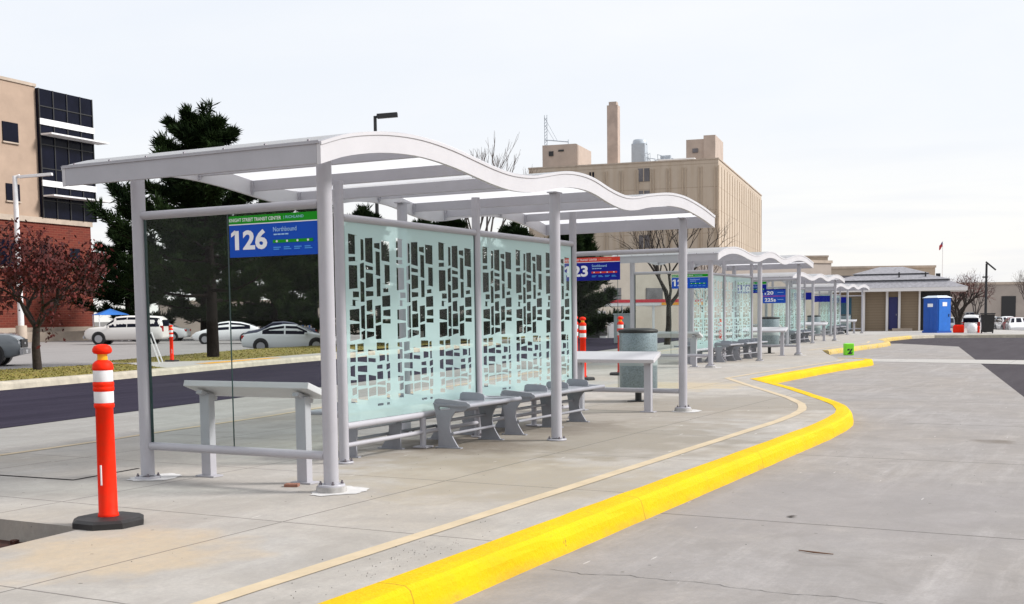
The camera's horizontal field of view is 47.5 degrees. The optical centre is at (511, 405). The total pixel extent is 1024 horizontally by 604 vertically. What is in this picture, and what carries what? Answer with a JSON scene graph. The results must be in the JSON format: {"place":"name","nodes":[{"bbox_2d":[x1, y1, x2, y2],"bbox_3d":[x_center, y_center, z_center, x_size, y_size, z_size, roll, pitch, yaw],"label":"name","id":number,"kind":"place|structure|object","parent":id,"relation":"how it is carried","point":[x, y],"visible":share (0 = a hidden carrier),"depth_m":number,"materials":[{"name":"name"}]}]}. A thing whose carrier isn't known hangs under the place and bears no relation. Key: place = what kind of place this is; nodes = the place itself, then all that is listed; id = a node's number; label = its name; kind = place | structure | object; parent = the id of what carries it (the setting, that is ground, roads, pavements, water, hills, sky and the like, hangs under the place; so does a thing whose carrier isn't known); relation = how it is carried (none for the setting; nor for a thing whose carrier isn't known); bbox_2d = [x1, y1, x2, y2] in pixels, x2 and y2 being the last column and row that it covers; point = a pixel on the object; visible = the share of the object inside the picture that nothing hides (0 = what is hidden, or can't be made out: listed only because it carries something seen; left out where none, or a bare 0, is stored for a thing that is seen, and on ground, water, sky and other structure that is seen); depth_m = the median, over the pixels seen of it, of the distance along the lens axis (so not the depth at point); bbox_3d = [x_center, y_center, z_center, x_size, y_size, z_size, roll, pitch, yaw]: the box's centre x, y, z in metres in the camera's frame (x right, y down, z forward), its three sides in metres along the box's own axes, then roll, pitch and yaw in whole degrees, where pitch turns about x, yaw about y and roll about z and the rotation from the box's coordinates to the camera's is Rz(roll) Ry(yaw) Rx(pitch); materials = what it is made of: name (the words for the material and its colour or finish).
{"place":"outdoors","nodes":[
{"label":"outdoors","id":0,"kind":"place"},
{"bbox_2d":[0,363,162,380],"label":"grass island","id":1,"kind":"structure","parent":0,"point":[49,372],"depth_m":30.84,"materials":[{"name":"plant"}]},
{"bbox_2d":[0,217,117,369],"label":"maple tree","id":2,"kind":"object","parent":1,"relation":"on","point":[48,266],"visible":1,"depth_m":31.38,"materials":[{"name":"red plant"}]},
{"bbox_2d":[124,352,350,367],"bbox_3d":[-9.471,-1.426,39.358,3.780,0.304,13.647,1,5,16],"label":"driveway apron","id":3,"kind":"object","parent":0,"point":[172,364],"visible":0.19,"depth_m":36.34,"materials":[{"name":"concrete"}]},
{"bbox_2d":[195,358,271,363],"bbox_3d":[-8.687,-1.440,37.362,0.559,0.001,4.816,1,5,15],"label":"tactile strip","id":4,"kind":"object","parent":3,"relation":"on","point":[232,361],"visible":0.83,"depth_m":36.58,"materials":[{"name":"concrete"}]},
{"bbox_2d":[158,300,387,336],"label":"store building","id":5,"kind":"structure","parent":0,"point":[194,327],"depth_m":112.66,"materials":[{"name":"stone"}]},
{"bbox_2d":[109,336,534,362],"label":"grass island","id":6,"kind":"structure","parent":0,"point":[200,358],"depth_m":44.71,"materials":[{"name":"plant"}]},
{"bbox_2d":[165,325,178,361],"bbox_3d":[-10.890,-1.981,37.220,0.434,1.172,0.434,-2,4,-12],"label":"delineator post","id":7,"kind":"object","parent":6,"relation":"on","point":[171,344],"visible":1,"depth_m":37.17,"materials":[{"name":"orange plastic"}]},
{"bbox_2d":[62,98,333,356],"bbox_3d":[-10.562,-6.120,41.025,9.606,9.442,10.000,0,4,5],"label":"pine tree","id":8,"kind":"object","parent":6,"relation":"on","point":[189,129],"visible":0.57,"depth_m":40.11,"materials":[{"name":"green plant"}]},
{"bbox_2d":[0,342,449,380],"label":"grass","id":9,"kind":"structure","parent":6,"relation":"on","point":[118,365],"depth_m":35.69,"materials":[{"name":"plant"}]},
{"bbox_2d":[289,202,445,350],"bbox_3d":[-7.021,-5.941,55.067,7.459,7.454,6.220,2,5,28],"label":"pine tree","id":10,"kind":"object","parent":6,"relation":"on","point":[313,321],"visible":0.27,"depth_m":54.73,"materials":[{"name":"green plant"}]},
{"bbox_2d":[376,218,470,346],"bbox_3d":[-4.870,-6.750,63.999,6.531,7.671,7.832,-1,4,-9],"label":"pine tree","id":11,"kind":"object","parent":6,"relation":"on","point":[413,245],"visible":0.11,"depth_m":63.31,"materials":[{"name":"green plant"}]},
{"bbox_2d":[397,218,524,339],"bbox_3d":[-3.133,-6.296,59.111,6.345,7.452,7.609,-3,5,-28],"label":"pine tree","id":12,"kind":"object","parent":6,"relation":"on","point":[458,223],"visible":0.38,"depth_m":58.42,"materials":[{"name":"green plant"}]},
{"bbox_2d":[465,135,536,254],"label":"bare tree","id":13,"kind":"object","parent":6,"relation":"on","point":[482,218],"visible":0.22,"depth_m":74.36,"materials":[{"name":"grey plant"}]},
{"bbox_2d":[0,338,678,427],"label":"asphalt lane","id":14,"kind":"structure","parent":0,"point":[28,406],"depth_m":25.93,"materials":[{"name":"asphalt"}]},
{"bbox_2d":[0,336,567,389],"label":"kerb","id":15,"kind":"structure","parent":14,"relation":"on","point":[36,382],"depth_m":32.32,"materials":[{"name":"concrete"}]},
{"bbox_2d":[0,330,714,369],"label":"parking lot","id":16,"kind":"structure","parent":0,"point":[64,353],"depth_m":63.37,"materials":[{"name":"asphalt"}]},
{"bbox_2d":[0,333,30,364],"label":"parked car","id":17,"kind":"object","parent":16,"relation":"on","point":[12,345],"visible":1,"depth_m":42.89,"materials":[{"name":"grey paint"}]},
{"bbox_2d":[12,173,52,338],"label":"street lamp","id":18,"kind":"object","parent":16,"relation":"on","point":[21,328],"visible":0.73,"depth_m":91.06,"materials":[{"name":"white metal"}]},
{"bbox_2d":[13,331,87,341],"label":"wall","id":19,"kind":"structure","parent":16,"relation":"on","point":[70,335],"depth_m":96.62,"materials":[{"name":"stone"}]},
{"bbox_2d":[0,76,110,332],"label":"office building","id":20,"kind":"structure","parent":16,"relation":"on","point":[45,131],"depth_m":98.88,"materials":[{"name":"concrete"}]},
{"bbox_2d":[0,239,13,267],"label":"window","id":21,"kind":"structure","parent":20,"relation":"in","point":[3,261],"depth_m":95.40,"materials":[{"name":"glass"}]},
{"bbox_2d":[2,121,19,144],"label":"window","id":22,"kind":"structure","parent":20,"relation":"in","point":[9,130],"depth_m":95.68,"materials":[{"name":"glass"}]},
{"bbox_2d":[5,183,21,202],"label":"window","id":23,"kind":"structure","parent":20,"relation":"in","point":[9,188],"depth_m":95.80,"materials":[{"name":"glass"}]},
{"bbox_2d":[92,309,128,340],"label":"blue tent","id":24,"kind":"object","parent":16,"relation":"on","point":[110,312],"visible":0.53,"depth_m":92.10,"materials":[{"name":"blue fabric"}]},
{"bbox_2d":[64,221,177,323],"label":"pine tree","id":25,"kind":"object","parent":16,"relation":"on","point":[114,296],"visible":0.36,"depth_m":98.42,"materials":[{"name":"green plant"}]},
{"bbox_2d":[83,315,169,344],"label":"parked car","id":26,"kind":"object","parent":16,"relation":"on","point":[119,328],"visible":0.77,"depth_m":80.10,"materials":[{"name":"white paint"}]},
{"bbox_2d":[132,323,190,341],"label":"parked car","id":27,"kind":"object","parent":16,"relation":"on","point":[179,333],"visible":0.3,"depth_m":90.39,"materials":[{"name":"silver metal"}]},
{"bbox_2d":[130,204,266,330],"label":"pine tree","id":28,"kind":"object","parent":16,"relation":"on","point":[181,307],"visible":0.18,"depth_m":94.67,"materials":[{"name":"green plant"}]},
{"bbox_2d":[192,321,259,343],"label":"parked car","id":29,"kind":"object","parent":16,"relation":"on","point":[238,329],"visible":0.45,"depth_m":77.85,"materials":[{"name":"white paint"}]},
{"bbox_2d":[216,199,318,327],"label":"pine tree","id":30,"kind":"object","parent":16,"relation":"on","point":[260,311],"visible":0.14,"depth_m":93.23,"materials":[{"name":"green plant"}]},
{"bbox_2d":[244,321,316,333],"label":"parked car","id":31,"kind":"object","parent":16,"relation":"on","point":[271,324],"visible":0.16,"depth_m":77.24,"materials":[{"name":"grey paint"}]},
{"bbox_2d":[241,324,335,348],"bbox_3d":[-10.922,-3.303,57.273,4.529,1.396,1.972,-1,4,-5],"label":"parked car","id":32,"kind":"object","parent":16,"relation":"on","point":[285,335],"visible":0.6,"depth_m":56.45,"materials":[{"name":"silver metal"}]},
{"bbox_2d":[253,205,353,332],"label":"pine tree","id":33,"kind":"object","parent":16,"relation":"on","point":[300,288],"visible":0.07,"depth_m":95.29,"materials":[{"name":"green plant"}]},
{"bbox_2d":[373,112,397,348],"bbox_3d":[-6.374,-8.891,59.661,1.265,12.015,0.350,-1,4,0],"label":"street lamp","id":34,"kind":"object","parent":16,"relation":"on","point":[385,115],"visible":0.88,"depth_m":59.17,"materials":[{"name":"black metal"}]},
{"bbox_2d":[398,330,469,343],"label":"parked car","id":35,"kind":"object","parent":16,"relation":"on","point":[414,333],"visible":0.03,"depth_m":66.44,"materials":[{"name":"white paint"}]},
{"bbox_2d":[460,221,566,339],"bbox_3d":[0.083,-6.807,65.281,6.345,7.452,7.609,1,5,20],"label":"pine tree","id":36,"kind":"object","parent":16,"relation":"on","point":[513,228],"visible":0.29,"depth_m":64.49,"materials":[{"name":"green plant"}]},
{"bbox_2d":[502,234,621,339],"bbox_3d":[2.625,-6.580,63.672,7.310,7.159,6.096,-4,6,-40],"label":"pine tree","id":37,"kind":"object","parent":16,"relation":"on","point":[590,304],"visible":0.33,"depth_m":63.09,"materials":[{"name":"green plant"}]},
{"bbox_2d":[547,233,629,336],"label":"pine tree","id":38,"kind":"object","parent":16,"relation":"on","point":[590,244],"visible":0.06,"depth_m":70.61,"materials":[{"name":"green plant"}]},
{"bbox_2d":[606,299,702,328],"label":"fuel canopy","id":39,"kind":"object","parent":16,"relation":"on","point":[653,303],"visible":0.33,"depth_m":94.98,"materials":[{"name":"white metal"}]},
{"bbox_2d":[694,265,720,332],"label":"bare tree","id":40,"kind":"object","parent":16,"relation":"on","point":[705,288],"visible":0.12,"depth_m":106.91,"materials":[{"name":"grey plant"}]},
{"bbox_2d":[0,338,728,448],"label":"lane pad","id":41,"kind":"object","parent":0,"point":[70,429],"visible":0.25,"depth_m":18.33,"materials":[{"name":"concrete"}]},
{"bbox_2d":[610,193,736,344],"bbox_3d":[7.284,-6.432,56.283,5.680,7.627,6.415,-4,6,-37],"label":"bare tree","id":42,"kind":"object","parent":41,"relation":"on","point":[669,304],"visible":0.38,"depth_m":56.29,"materials":[{"name":"brown plant"}]},
{"bbox_2d":[94,322,741,350],"bbox_3d":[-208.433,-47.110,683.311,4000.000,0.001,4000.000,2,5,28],"label":"ground","id":43,"kind":"structure","parent":0,"point":[106,323],"depth_m":717.84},
{"bbox_2d":[528,101,761,255],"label":"hospital building","id":44,"kind":"structure","parent":43,"relation":"on","point":[704,173],"depth_m":219.71,"materials":[{"name":"beige concrete"}]},
{"bbox_2d":[638,168,649,181],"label":"window","id":45,"kind":"structure","parent":44,"relation":"in","point":[644,173],"depth_m":216.35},
{"bbox_2d":[0,334,976,603],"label":"platform","id":46,"kind":"structure","parent":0,"point":[244,520],"depth_m":8.92,"materials":[{"name":"concrete"}]},
{"bbox_2d":[0,461,134,478],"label":"pavement patch","id":47,"kind":"object","parent":46,"relation":"on","point":[51,469],"visible":1,"depth_m":10.33,"materials":[{"name":"concrete"}]},
{"bbox_2d":[72,344,143,530],"bbox_3d":[-2.631,0.191,7.533,0.434,1.172,0.434,2,5,28],"label":"delineator post","id":48,"kind":"object","parent":46,"relation":"on","point":[109,516],"visible":1,"depth_m":7.48,"materials":[{"name":"plastic"}]},
{"bbox_2d":[183,380,321,484],"bbox_3d":[-2.103,0.204,9.587,1.300,0.817,0.296,2,5,28],"label":"lean rail","id":49,"kind":"object","parent":46,"relation":"on","point":[304,395],"visible":0.94,"depth_m":9.46,"materials":[{"name":"metal"}]},
{"bbox_2d":[0,348,678,455],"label":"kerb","id":50,"kind":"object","parent":46,"relation":"on","point":[219,423],"visible":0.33,"depth_m":14.24,"materials":[{"name":"concrete"}]},
{"bbox_2d":[311,394,444,457],"bbox_3d":[-1.276,0.173,11.745,0.443,0.533,1.962,2,5,28],"label":"bench","id":51,"kind":"object","parent":46,"relation":"on","point":[395,428],"visible":0.3,"depth_m":11.68,"materials":[{"name":"paint"}]},
{"bbox_2d":[61,131,714,495],"bbox_3d":[-0.413,-1.038,12.652,2.594,2.829,8.744,2,5,28],"label":"bus shelter","id":52,"kind":"object","parent":46,"relation":"on","point":[417,176],"visible":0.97,"depth_m":11.16,"materials":[{"name":"metal"}]},
{"bbox_2d":[433,392,521,448],"bbox_3d":[-0.343,0.129,12.172,0.443,0.533,1.132,2,5,28],"label":"bench","id":53,"kind":"object","parent":46,"relation":"on","point":[487,406],"visible":1,"depth_m":11.96,"materials":[{"name":"paint"}]},
{"bbox_2d":[459,385,510,434],"bbox_3d":[-0.401,0.037,13.386,0.443,0.533,1.132,2,5,28],"label":"bench","id":54,"kind":"object","parent":46,"relation":"on","point":[500,424],"visible":0.24,"depth_m":13.08,"materials":[{"name":"paint"}]},
{"bbox_2d":[191,359,844,603],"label":"pavement line","id":55,"kind":"object","parent":46,"relation":"on","point":[273,581],"visible":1,"depth_m":7.50,"materials":[{"name":"paint"}]},
{"bbox_2d":[500,379,604,434],"bbox_3d":[0.518,-0.005,13.787,0.443,0.533,1.962,2,5,28],"label":"bench","id":56,"kind":"object","parent":46,"relation":"on","point":[573,390],"visible":0.87,"depth_m":13.63,"materials":[{"name":"paint"}]},
{"bbox_2d":[579,317,594,380],"bbox_3d":[1.447,-1.159,23.762,0.478,1.289,0.478,0,4,3],"label":"delineator post","id":57,"kind":"object","parent":46,"relation":"on","point":[582,331],"visible":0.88,"depth_m":23.69,"materials":[{"name":"orange plastic"}]},
{"bbox_2d":[567,351,660,412],"bbox_3d":[1.382,-0.326,15.957,1.300,0.817,0.296,2,5,28],"label":"lean rail","id":58,"kind":"object","parent":46,"relation":"on","point":[647,359],"visible":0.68,"depth_m":15.78,"materials":[{"name":"metal"}]},
{"bbox_2d":[610,316,623,375],"bbox_3d":[2.382,-1.310,25.580,0.478,1.289,0.478,0,4,5],"label":"delineator post","id":59,"kind":"object","parent":46,"relation":"on","point":[620,323],"visible":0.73,"depth_m":25.50,"materials":[{"name":"orange plastic"}]},
{"bbox_2d":[618,328,657,401],"bbox_3d":[1.926,-0.618,17.757,0.600,1.114,0.600,2,5,28],"label":"litter bin","id":60,"kind":"object","parent":46,"relation":"on","point":[631,375],"visible":0.7,"depth_m":17.51,"materials":[{"name":"metal"}]},
{"bbox_2d":[657,331,702,366],"bbox_3d":[4.095,-1.418,29.356,1.404,0.882,0.320,2,5,28],"label":"lean rail","id":61,"kind":"object","parent":46,"relation":"on","point":[694,336],"visible":0.48,"depth_m":29.07,"materials":[{"name":"metal"}]},
{"bbox_2d":[674,342,713,363],"bbox_3d":[4.988,-1.451,31.686,0.478,0.576,2.119,2,5,28],"label":"bench","id":62,"kind":"object","parent":46,"relation":"on","point":[699,360],"visible":0.31,"depth_m":31.21,"materials":[{"name":"paint"}]},
{"bbox_2d":[611,247,813,367],"bbox_3d":[5.919,-2.759,32.665,2.802,3.055,9.444,2,5,28],"label":"bus shelter","id":63,"kind":"object","parent":46,"relation":"on","point":[732,259],"visible":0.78,"depth_m":32.11,"materials":[{"name":"metal"}]},
{"bbox_2d":[714,341,743,361],"bbox_3d":[5.996,-1.498,32.147,0.478,0.576,1.223,2,5,28],"label":"bench","id":64,"kind":"object","parent":46,"relation":"on","point":[729,345],"visible":1,"depth_m":31.72,"materials":[{"name":"paint"}]},
{"bbox_2d":[732,338,767,359],"bbox_3d":[6.925,-1.643,33.892,0.478,0.576,2.119,2,5,28],"label":"bench","id":65,"kind":"object","parent":46,"relation":"on","point":[751,342],"visible":0.76,"depth_m":33.88,"materials":[{"name":"paint"}]},
{"bbox_2d":[741,327,787,355],"bbox_3d":[7.859,-1.990,36.236,1.404,0.882,0.320,2,5,28],"label":"lean rail","id":66,"kind":"object","parent":46,"relation":"on","point":[781,330],"visible":0.68,"depth_m":35.99,"materials":[{"name":"metal"}]},
{"bbox_2d":[762,317,779,352],"bbox_3d":[8.446,-2.305,38.179,0.648,1.203,0.648,2,5,28],"label":"litter bin","id":67,"kind":"object","parent":46,"relation":"on","point":[771,338],"visible":0.55,"depth_m":37.89,"materials":[{"name":"metal"}]},
{"bbox_2d":[726,272,844,344],"bbox_3d":[11.983,-4.176,50.404,2.776,3.027,9.356,2,5,28],"label":"bus shelter","id":68,"kind":"object","parent":46,"relation":"on","point":[782,295],"visible":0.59,"depth_m":49.91,"materials":[{"name":"metal"}]},
{"bbox_2d":[795,329,815,341],"bbox_3d":[12.980,-3.071,51.619,0.474,0.570,2.099,2,5,28],"label":"bench","id":69,"kind":"object","parent":46,"relation":"on","point":[806,332],"visible":0.72,"depth_m":51.68,"materials":[{"name":"paint"}]},
{"bbox_2d":[807,315,820,339],"bbox_3d":[14.487,-3.727,55.867,0.642,1.192,0.642,2,5,28],"label":"litter bin","id":70,"kind":"object","parent":46,"relation":"on","point":[817,318],"visible":0.61,"depth_m":55.61,"materials":[{"name":"metal"}]},
{"bbox_2d":[801,322,827,340],"bbox_3d":[13.905,-3.414,53.942,1.391,0.874,0.317,2,5,28],"label":"lean rail","id":71,"kind":"object","parent":46,"relation":"on","point":[823,324],"visible":0.51,"depth_m":53.69,"materials":[{"name":"metal"}]},
{"bbox_2d":[793,283,868,335],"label":"bus shelter","id":72,"kind":"object","parent":46,"relation":"on","point":[828,298],"visible":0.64,"depth_m":67.75,"materials":[{"name":"metal"}]},
{"bbox_2d":[0,338,1023,428],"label":"roadway","id":73,"kind":"structure","parent":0,"point":[1011,375],"depth_m":42.21,"materials":[{"name":"asphalt"}]},
{"bbox_2d":[910,334,1023,338],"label":"kerb","id":74,"kind":"structure","parent":73,"relation":"on","point":[975,336],"depth_m":63.67,"materials":[{"name":"concrete"}]},
{"bbox_2d":[0,0,1023,321],"label":"sky","id":75,"kind":"structure","parent":0,"point":[867,132],"materials":[{"name":"white"}]},
{"bbox_2d":[2,344,1023,603],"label":"bus lane","id":76,"kind":"structure","parent":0,"point":[924,504],"depth_m":8.21,"materials":[{"name":"concrete"}]},
{"bbox_2d":[318,379,853,603],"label":"kerb","id":77,"kind":"structure","parent":76,"relation":"on","point":[452,579],"depth_m":7.46,"materials":[{"name":"yellow paint"}]},
{"bbox_2d":[751,358,873,382],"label":"kerb","id":78,"kind":"structure","parent":76,"relation":"on","point":[796,374],"depth_m":27.33,"materials":[{"name":"yellow paint"}]},
{"bbox_2d":[823,336,911,354],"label":"kerb","id":79,"kind":"structure","parent":76,"relation":"on","point":[886,343],"depth_m":47.03,"materials":[{"name":"paint"}]},
{"bbox_2d":[872,359,1023,363],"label":"road marking","id":80,"kind":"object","parent":76,"relation":"on","point":[957,361],"visible":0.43,"depth_m":34.07,"materials":[{"name":"paint"}]},
{"bbox_2d":[598,311,613,337],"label":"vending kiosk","id":81,"kind":"object","parent":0,"point":[610,331],"visible":0.18,"depth_m":79.81,"materials":[{"name":"white metal"}]},
{"bbox_2d":[613,314,629,342],"bbox_3d":[5.677,-3.930,59.508,0.980,1.505,0.880,0,4,8],"label":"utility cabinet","id":82,"kind":"object","parent":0,"point":[626,320],"visible":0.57,"depth_m":59.09,"materials":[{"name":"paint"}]},
{"bbox_2d":[444,256,832,332],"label":"school building","id":83,"kind":"structure","parent":0,"point":[648,287],"depth_m":115.15,"materials":[{"name":"stone"}]},
{"bbox_2d":[646,288,662,298],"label":"window","id":84,"kind":"structure","parent":83,"relation":"in","point":[651,293],"depth_m":114.12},
{"bbox_2d":[843,343,853,354],"bbox_3d":[11.554,-1.923,39.954,0.300,0.400,0.305,-1,4,0],"label":"marker block","id":85,"kind":"object","parent":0,"point":[848,348],"depth_m":39.81,"materials":[{"name":"green paint"}]},
{"bbox_2d":[677,328,1023,340],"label":"pavement","id":86,"kind":"structure","parent":0,"point":[916,332],"depth_m":71.05,"materials":[{"name":"concrete"}]},
{"bbox_2d":[814,267,967,330],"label":"pavilion","id":87,"kind":"structure","parent":86,"relation":"on","point":[893,299],"depth_m":79.63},
{"bbox_2d":[841,298,851,329],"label":"door","id":88,"kind":"structure","parent":87,"relation":"in","point":[850,299],"depth_m":80.69,"materials":[{"name":"blue"}]},
{"bbox_2d":[888,297,897,328],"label":"door","id":89,"kind":"structure","parent":87,"relation":"in","point":[893,301],"depth_m":79.63,"materials":[{"name":"blue"}]},
{"bbox_2d":[922,296,951,332],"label":"portable toilet","id":90,"kind":"object","parent":86,"relation":"on","point":[936,314],"visible":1,"depth_m":70.24,"materials":[{"name":"blue plastic"}]},
{"bbox_2d":[938,299,949,330],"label":"door","id":91,"kind":"structure","parent":90,"relation":"in","point":[944,304],"depth_m":70.14,"materials":[{"name":"blue plastic"}]},
{"bbox_2d":[953,325,963,332],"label":"barrier block","id":92,"kind":"object","parent":86,"relation":"on","point":[958,328],"depth_m":69.16,"materials":[{"name":"red plastic"}]},
{"bbox_2d":[967,323,979,332],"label":"debris sack","id":93,"kind":"object","parent":86,"relation":"on","point":[973,328],"visible":1,"depth_m":68.55,"materials":[{"name":"plastic"}]},
{"bbox_2d":[980,313,995,332],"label":"wheeled bin","id":94,"kind":"object","parent":86,"relation":"on","point":[987,323],"visible":0.98,"depth_m":66.51,"materials":[{"name":"black plastic"}]},
{"bbox_2d":[982,261,995,332],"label":"street lamp","id":95,"kind":"object","parent":86,"relation":"on","point":[986,279],"visible":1,"depth_m":69.22,"materials":[{"name":"black metal"}]},
{"label":"back lot","id":96,"kind":"structure","parent":0,"visible":0},
{"bbox_2d":[806,255,828,259],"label":"building","id":97,"kind":"structure","parent":96,"relation":"on","point":[818,257],"depth_m":179.98,"materials":[{"name":"concrete"}]},
{"bbox_2d":[831,265,935,277],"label":"long low building","id":98,"kind":"structure","parent":96,"relation":"on","point":[845,271],"depth_m":150.00,"materials":[{"name":"stone"}]},
{"bbox_2d":[949,278,979,324],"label":"bare tree","id":99,"kind":"object","parent":96,"relation":"on","point":[952,309],"visible":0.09,"depth_m":104.22,"materials":[{"name":"brown plant"}]},
{"bbox_2d":[961,315,980,328],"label":"parked car","id":100,"kind":"object","parent":96,"relation":"on","point":[969,319],"visible":0.3,"depth_m":110.35,"materials":[{"name":"white paint"}]},
{"bbox_2d":[950,270,994,324],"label":"bare tree","id":101,"kind":"object","parent":96,"relation":"on","point":[959,314],"visible":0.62,"depth_m":85.54,"materials":[{"name":"brown plant"}]},
{"bbox_2d":[962,277,994,314],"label":"bare tree","id":102,"kind":"object","parent":96,"relation":"on","point":[974,304],"visible":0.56,"depth_m":116.47,"materials":[{"name":"brown plant"}]},
{"bbox_2d":[951,282,1023,316],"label":"annex building","id":103,"kind":"structure","parent":96,"relation":"on","point":[1007,297],"depth_m":140.03,"materials":[{"name":"stone"}]},
{"bbox_2d":[1001,296,1015,316],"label":"door","id":104,"kind":"structure","parent":103,"relation":"in","point":[1008,303],"depth_m":140.03,"materials":[{"name":"black metal"}]},
{"bbox_2d":[994,316,1012,329],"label":"parked car","id":105,"kind":"object","parent":96,"relation":"on","point":[998,323],"visible":0.29,"depth_m":114.03,"materials":[{"name":"white paint"}]},
{"bbox_2d":[1005,317,1023,330],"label":"parked car","id":106,"kind":"object","parent":96,"relation":"on","point":[1015,323],"visible":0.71,"depth_m":101.98,"materials":[{"name":"white paint"}]},
{"bbox_2d":[1012,271,1023,298],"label":"bare tree","id":107,"kind":"object","parent":96,"relation":"on","point":[1020,286],"visible":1,"depth_m":109.95,"materials":[{"name":"grey plant"}]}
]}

